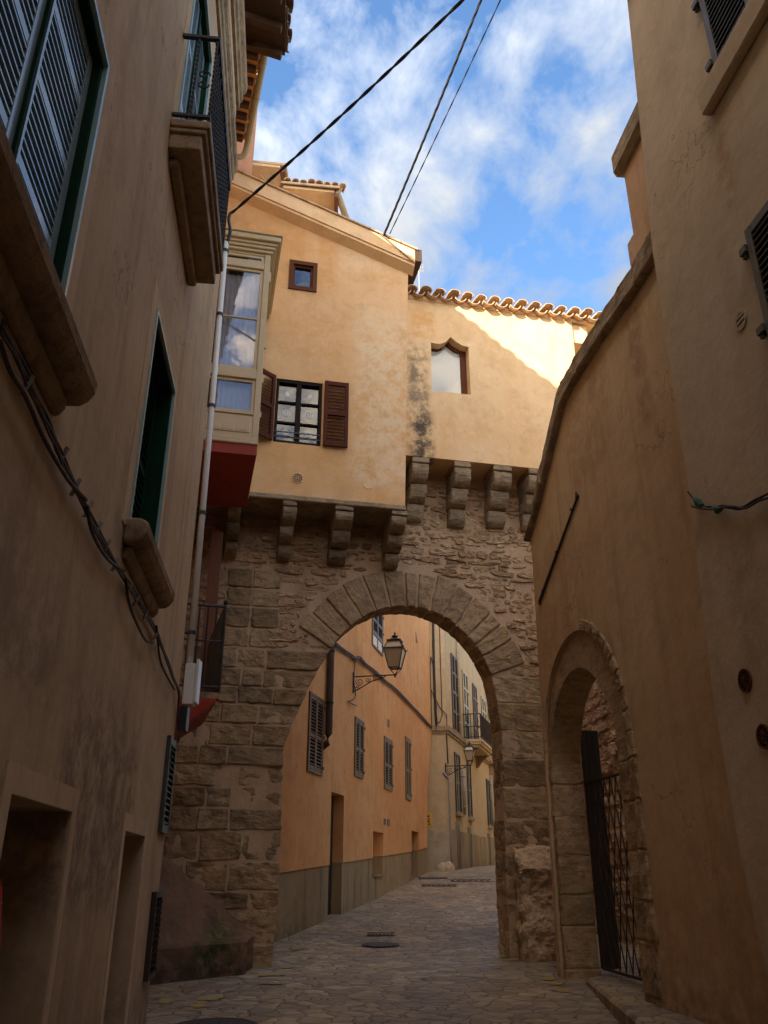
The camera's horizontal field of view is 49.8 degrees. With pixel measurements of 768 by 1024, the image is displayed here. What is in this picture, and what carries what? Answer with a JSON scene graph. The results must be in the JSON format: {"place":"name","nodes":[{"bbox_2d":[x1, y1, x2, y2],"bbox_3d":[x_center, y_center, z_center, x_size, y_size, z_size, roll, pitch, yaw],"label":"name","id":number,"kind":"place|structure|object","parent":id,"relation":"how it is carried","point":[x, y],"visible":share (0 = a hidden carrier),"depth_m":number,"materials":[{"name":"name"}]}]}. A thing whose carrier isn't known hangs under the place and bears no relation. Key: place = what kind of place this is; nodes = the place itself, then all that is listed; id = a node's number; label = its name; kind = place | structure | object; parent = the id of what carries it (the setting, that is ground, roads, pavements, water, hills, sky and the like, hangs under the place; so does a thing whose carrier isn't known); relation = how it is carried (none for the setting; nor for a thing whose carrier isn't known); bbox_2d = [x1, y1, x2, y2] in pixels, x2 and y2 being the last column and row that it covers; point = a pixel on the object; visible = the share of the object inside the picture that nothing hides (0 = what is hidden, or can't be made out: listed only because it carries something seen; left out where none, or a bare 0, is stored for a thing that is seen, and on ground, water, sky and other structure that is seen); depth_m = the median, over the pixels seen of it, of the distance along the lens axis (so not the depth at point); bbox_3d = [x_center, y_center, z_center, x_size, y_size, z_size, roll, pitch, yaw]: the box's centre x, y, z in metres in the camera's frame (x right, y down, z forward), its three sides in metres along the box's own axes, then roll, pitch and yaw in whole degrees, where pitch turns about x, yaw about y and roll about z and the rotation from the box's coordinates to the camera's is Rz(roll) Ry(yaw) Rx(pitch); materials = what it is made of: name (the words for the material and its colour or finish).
{"place":"outdoors","nodes":[
{"label":"outdoors","id":0,"kind":"place"},
{"bbox_2d":[150,854,253,984],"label":"buttress","id":1,"kind":"structure","parent":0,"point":[203,934],"depth_m":10.29,"materials":[{"name":"brown stone"}]},
{"bbox_2d":[146,865,642,1023],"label":"street","id":2,"kind":"structure","parent":0,"point":[442,962],"depth_m":10.01,"materials":[{"name":"stone"}]},
{"bbox_2d":[0,0,293,1023],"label":"townhouse","id":3,"kind":"structure","parent":2,"relation":"on","point":[118,154],"depth_m":4.77,"materials":[{"name":"brown paint"}]},
{"bbox_2d":[0,880,1,947],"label":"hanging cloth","id":4,"kind":"object","parent":3,"relation":"hanging from","point":[0,909],"visible":1,"depth_m":3.34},
{"bbox_2d":[0,0,109,296],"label":"window","id":5,"kind":"structure","parent":3,"relation":"in","point":[55,67],"depth_m":3.76,"materials":[{"name":"green paint"}]},
{"bbox_2d":[0,318,179,722],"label":"wall cables","id":6,"kind":"object","parent":3,"relation":"attached to","point":[61,461],"depth_m":3.86,"materials":[{"name":"rubber"}]},
{"bbox_2d":[128,308,175,546],"bbox_3d":[-1.859,-0.477,6.375,0.202,1.792,1.174,3,-24,-6],"label":"window","id":7,"kind":"structure","parent":3,"relation":"in","point":[160,393],"depth_m":6.84,"materials":[{"name":"green paint"}]},
{"bbox_2d":[177,659,201,745],"bbox_3d":[-2.034,2.016,8.571,0.190,0.979,0.181,0,-24,0],"label":"meter box","id":8,"kind":"object","parent":3,"relation":"attached to","point":[191,686],"visible":0.97,"depth_m":8.57,"materials":[{"name":"white plastic"}]},
{"bbox_2d":[177,0,212,120],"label":"balcony door","id":9,"kind":"structure","parent":3,"relation":"in","point":[199,23],"depth_m":8.11,"materials":[{"name":"green paint"}]},
{"bbox_2d":[175,1017,257,1023],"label":"manhole cover","id":10,"kind":"object","parent":2,"relation":"on","point":[221,1020],"visible":1,"depth_m":7.60,"materials":[{"name":"metal"}]},
{"bbox_2d":[174,50,421,740],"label":"corner house","id":11,"kind":"structure","parent":2,"relation":"on","point":[309,422],"depth_m":13.43,"materials":[{"name":"paint"}]},
{"bbox_2d":[184,241,228,662],"bbox_3d":[-2.126,-0.996,9.892,0.220,5.659,0.091,0,-24,0],"label":"conduit pipe","id":12,"kind":"object","parent":11,"relation":"attached to","point":[201,513],"visible":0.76,"depth_m":9.65,"materials":[{"name":"white plastic"}]},
{"bbox_2d":[226,211,232,243],"bbox_3d":[-2.080,-3.825,11.131,0.081,0.573,0.044,0,-24,0],"label":"drop cable","id":13,"kind":"object","parent":11,"relation":"attached to","point":[230,213],"visible":0.96,"depth_m":11.12,"materials":[{"name":"grey rubber"}]},
{"bbox_2d":[197,227,282,507],"bbox_3d":[-2.450,-2.144,12.270,1.535,3.627,1.905,5,-24,-11],"label":"bay window","id":14,"kind":"structure","parent":11,"relation":"in","point":[253,257],"depth_m":11.72,"materials":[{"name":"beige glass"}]},
{"bbox_2d":[237,73,348,217],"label":"rooftop house","id":15,"kind":"structure","parent":11,"relation":"on","point":[327,194],"depth_m":16.27,"materials":[{"name":"paint"}]},
{"bbox_2d":[288,259,317,292],"bbox_3d":[-1.443,-4.063,14.579,0.492,0.621,0.320,5,-24,-11],"label":"window","id":16,"kind":"structure","parent":11,"relation":"in","point":[301,282],"depth_m":14.53,"materials":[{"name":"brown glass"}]},
{"bbox_2d":[258,368,348,447],"bbox_3d":[-1.386,-1.594,13.457,1.540,1.195,0.519,8,-25,-18],"label":"window","id":17,"kind":"structure","parent":11,"relation":"in","point":[296,419],"depth_m":13.48,"materials":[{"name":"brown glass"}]},
{"bbox_2d":[232,0,464,212],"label":"overhead cable","id":18,"kind":"object","parent":11,"relation":"attached to","point":[382,77],"visible":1,"depth_m":9.94,"materials":[{"name":"black rubber"}]},
{"bbox_2d":[383,0,481,235],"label":"overhead cable","id":19,"kind":"object","parent":11,"relation":"attached to","point":[437,107],"visible":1,"depth_m":13.74,"materials":[{"name":"black rubber"}]},
{"bbox_2d":[389,0,500,233],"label":"overhead cable","id":20,"kind":"object","parent":11,"relation":"attached to","point":[447,113],"visible":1,"depth_m":13.82,"materials":[{"name":"black rubber"}]},
{"bbox_2d":[274,614,431,942],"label":"orange house","id":21,"kind":"structure","parent":2,"relation":"on","point":[354,806],"depth_m":19.33,"materials":[{"name":"paint"}]},
{"bbox_2d":[306,691,325,775],"bbox_3d":[-1.351,4.422,16.473,0.060,1.505,1.044,-5,-24,12],"label":"window","id":22,"kind":"structure","parent":21,"relation":"in","point":[316,709],"depth_m":16.44,"materials":[{"name":"grey paint"}]},
{"bbox_2d":[328,795,333,914],"bbox_3d":[-1.295,7.112,17.264,0.160,2.341,1.022,-5,-24,11],"label":"door","id":23,"kind":"structure","parent":21,"relation":"in","point":[331,832],"depth_m":17.54,"materials":[{"name":"brown wood"}]},
{"bbox_2d":[354,716,365,778],"bbox_3d":[-0.588,5.625,19.732,0.060,1.342,0.909,-5,-24,12],"label":"window","id":24,"kind":"structure","parent":21,"relation":"in","point":[359,728],"depth_m":19.69,"materials":[{"name":"grey paint"}]},
{"bbox_2d":[372,615,383,655],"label":"window","id":25,"kind":"structure","parent":21,"relation":"in","point":[377,622],"depth_m":22.79,"materials":[{"name":"white glass"}]},
{"bbox_2d":[352,632,407,692],"bbox_3d":[-0.104,3.581,19.807,1.294,1.422,0.550,-5,-24,11],"label":"street lamp","id":26,"kind":"object","parent":21,"relation":"attached to","point":[394,649],"visible":1,"depth_m":19.65,"materials":[{"name":"black metal"}]},
{"bbox_2d":[335,642,431,728],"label":"wall cables","id":27,"kind":"object","parent":21,"relation":"attached to","point":[353,657],"depth_m":21.65,"materials":[{"name":"black rubber"}]},
{"bbox_2d":[384,736,393,791],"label":"window","id":28,"kind":"structure","parent":21,"relation":"in","point":[388,744],"depth_m":22.68,"materials":[{"name":"grey paint"}]},
{"bbox_2d":[405,736,411,800],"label":"window","id":29,"kind":"structure","parent":21,"relation":"in","point":[408,789],"depth_m":25.30,"materials":[{"name":"grey paint"}]},
{"bbox_2d":[163,480,549,966],"bbox_3d":[-0.275,3.315,12.609,6.530,8.450,0.538,5,-24,-11],"label":"stone archway","id":30,"kind":"object","parent":2,"relation":"on","point":[469,587],"visible":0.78,"depth_m":12.77,"materials":[{"name":"stone"}]},
{"bbox_2d":[405,284,601,531],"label":"bridge house","id":31,"kind":"structure","parent":30,"relation":"on","point":[484,378],"depth_m":14.62,"materials":[{"name":"beige paint"}]},
{"bbox_2d":[431,343,467,393],"bbox_3d":[1.130,-2.531,14.828,0.709,1.177,0.060,5,-24,-11],"label":"window","id":32,"kind":"structure","parent":31,"relation":"in","point":[448,364],"depth_m":14.85,"materials":[{"name":"white glass"}]},
{"bbox_2d":[513,844,556,962],"bbox_3d":[2.275,5.643,11.740,0.827,1.743,0.422,5,-24,-11],"label":"guard stone","id":33,"kind":"object","parent":30,"relation":"attached to","point":[532,879],"visible":0.49,"depth_m":11.66,"materials":[{"name":"beige stone"}]},
{"bbox_2d":[158,928,569,1007],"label":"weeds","id":34,"kind":"object","parent":2,"relation":"on","point":[200,1005],"visible":0.91,"depth_m":9.58,"materials":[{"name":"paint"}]},
{"bbox_2d":[362,942,398,946],"bbox_3d":[-0.055,6.850,13.119,0.600,0.027,0.600,0,-24,0],"label":"manhole cover","id":35,"kind":"object","parent":2,"relation":"on","point":[380,944],"visible":1,"depth_m":13.12,"materials":[{"name":"metal"}]},
{"bbox_2d":[367,932,394,934],"bbox_3d":[-0.052,7.305,14.342,0.490,0.030,0.350,0,-24,0],"label":"drain cover","id":36,"kind":"object","parent":2,"relation":"on","point":[376,933],"visible":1,"depth_m":14.34,"materials":[{"name":"metal"}]},
{"bbox_2d":[418,877,448,878],"bbox_3d":[1.500,11.130,25.198,0.940,0.052,0.550,0,-24,0],"label":"drain cover","id":37,"kind":"object","parent":2,"relation":"on","point":[433,878],"visible":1,"depth_m":24.94,"materials":[{"name":"metal"}]},
{"bbox_2d":[421,884,455,885],"bbox_3d":[1.556,10.429,23.150,1.040,0.052,0.550,0,-24,0],"label":"drain cover","id":38,"kind":"object","parent":2,"relation":"on","point":[438,885],"visible":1,"depth_m":23.04,"materials":[{"name":"metal"}]},
{"bbox_2d":[436,861,455,870],"bbox_3d":[2.121,12.111,28.297,0.685,0.338,0.438,0,-24,0],"label":"corner boulder","id":39,"kind":"object","parent":2,"relation":"on","point":[446,866],"visible":0.91,"depth_m":28.16,"materials":[{"name":"stone"}]},
{"bbox_2d":[424,622,495,870],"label":"sand house","id":40,"kind":"structure","parent":2,"relation":"on","point":[460,833],"depth_m":32.01,"materials":[{"name":"paint"}]},
{"bbox_2d":[427,813,431,825],"bbox_3d":[1.445,10.802,29.098,0.476,0.451,0.021,0,-24,0],"label":"street sign","id":41,"kind":"object","parent":40,"relation":"attached to","point":[429,821],"visible":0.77,"depth_m":29.08,"materials":[{"name":"yellow metal"}]},
{"bbox_2d":[430,623,446,730],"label":"wall cables","id":42,"kind":"object","parent":40,"relation":"attached to","point":[434,678],"depth_m":30.98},
{"bbox_2d":[450,653,459,733],"bbox_3d":[2.796,7.146,32.567,0.060,2.995,1.175,-6,-24,14],"label":"window","id":43,"kind":"structure","parent":40,"relation":"in","point":[454,669],"depth_m":32.52,"materials":[{"name":"grey paint"}]},
{"bbox_2d":[455,823,460,869],"bbox_3d":[2.703,12.501,29.949,0.012,2.342,0.772,-6,-24,14],"label":"doorway","id":44,"kind":"structure","parent":40,"relation":"in","point":[457,824],"depth_m":30.14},
{"bbox_2d":[454,752,463,816],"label":"window","id":45,"kind":"structure","parent":40,"relation":"in","point":[456,756],"depth_m":31.14,"materials":[{"name":"black paint"}]},
{"bbox_2d":[445,741,475,775],"bbox_3d":[2.748,8.878,29.809,1.110,1.248,0.422,-6,-24,13],"label":"street lamp","id":46,"kind":"object","parent":40,"relation":"attached to","point":[469,751],"visible":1,"depth_m":29.68,"materials":[{"name":"black metal"}]},
{"bbox_2d":[462,670,470,738],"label":"window","id":47,"kind":"structure","parent":40,"relation":"in","point":[465,692],"depth_m":34.69,"materials":[{"name":"paint"}]},
{"bbox_2d":[468,827,472,867],"bbox_3d":[3.357,13.470,32.129,0.012,2.318,0.733,-6,-24,14],"label":"doorway","id":48,"kind":"structure","parent":40,"relation":"in","point":[469,829],"depth_m":32.33,"materials":[{"name":"grey wood"}]},
{"bbox_2d":[466,762,474,820],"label":"window","id":49,"kind":"structure","parent":40,"relation":"in","point":[469,785],"depth_m":33.35,"materials":[{"name":"black paint"}]},
{"bbox_2d":[472,683,479,738],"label":"window","id":50,"kind":"structure","parent":40,"relation":"in","point":[474,689],"depth_m":36.85,"materials":[{"name":"grey paint"}]},
{"bbox_2d":[481,696,486,719],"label":"window","id":51,"kind":"structure","parent":40,"relation":"in","point":[483,702],"depth_m":39.31,"materials":[{"name":"paint"}]},
{"bbox_2d":[487,833,490,865],"bbox_3d":[4.668,15.398,36.510,0.012,2.303,0.738,-6,-24,14],"label":"doorway","id":52,"kind":"structure","parent":40,"relation":"in","point":[488,835],"depth_m":36.72,"materials":[{"name":"grey wood"}]},
{"bbox_2d":[486,779,493,828],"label":"window","id":53,"kind":"structure","parent":40,"relation":"in","point":[490,826],"depth_m":37.75,"materials":[{"name":"black paint"}]},
{"bbox_2d":[449,879,493,881],"bbox_3d":[2.571,10.869,24.436,1.240,0.060,0.650,0,-24,0],"label":"drain cover","id":54,"kind":"object","parent":2,"relation":"on","point":[470,880],"visible":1,"depth_m":24.35,"materials":[{"name":"metal"}]},
{"bbox_2d":[581,680,638,947],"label":"courtyard wall","id":55,"kind":"structure","parent":2,"relation":"on","point":[597,716],"depth_m":14.08,"materials":[{"name":"beige stone"}]},
{"bbox_2d":[523,230,767,1023],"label":"garden wall","id":56,"kind":"structure","parent":2,"relation":"on","point":[609,534],"depth_m":8.42,"materials":[{"name":"paint"}]},
{"bbox_2d":[581,730,619,968],"bbox_3d":[2.753,4.243,10.601,0.236,2.823,0.056,3,-24,-6],"label":"door leaf","id":57,"kind":"structure","parent":56,"relation":"in","point":[591,765],"depth_m":10.60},
{"bbox_2d":[611,101,649,266],"bbox_3d":[3.317,-3.539,8.769,0.920,2.522,1.975,3,-24,-6],"label":"chimney stack","id":58,"kind":"object","parent":56,"relation":"on","point":[627,161],"visible":0.13,"depth_m":9.46,"materials":[{"name":"paint"}]},
{"bbox_2d":[627,0,767,979],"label":"corner townhouse","id":59,"kind":"structure","parent":2,"relation":"on","point":[701,72],"depth_m":6.47,"materials":[{"name":"beige paint"}]},
{"bbox_2d":[687,491,767,513],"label":"wall cables","id":60,"kind":"object","parent":59,"relation":"attached to","point":[700,505],"depth_m":6.31,"materials":[{"name":"black rubber"}]},
{"bbox_2d":[418,265,424,290],"bbox_3d":[0.841,-5.419,19.846,0.292,1.500,0.030,2,-24,-4],"label":"tv antenna","id":61,"kind":"object","parent":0,"point":[419,275],"visible":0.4,"depth_m":20.01,"materials":[{"name":"metal"}]},
{"bbox_2d":[253,0,636,317],"label":"sky","id":62,"kind":"structure","parent":0,"point":[517,194],"materials":[{"name":"blue"}]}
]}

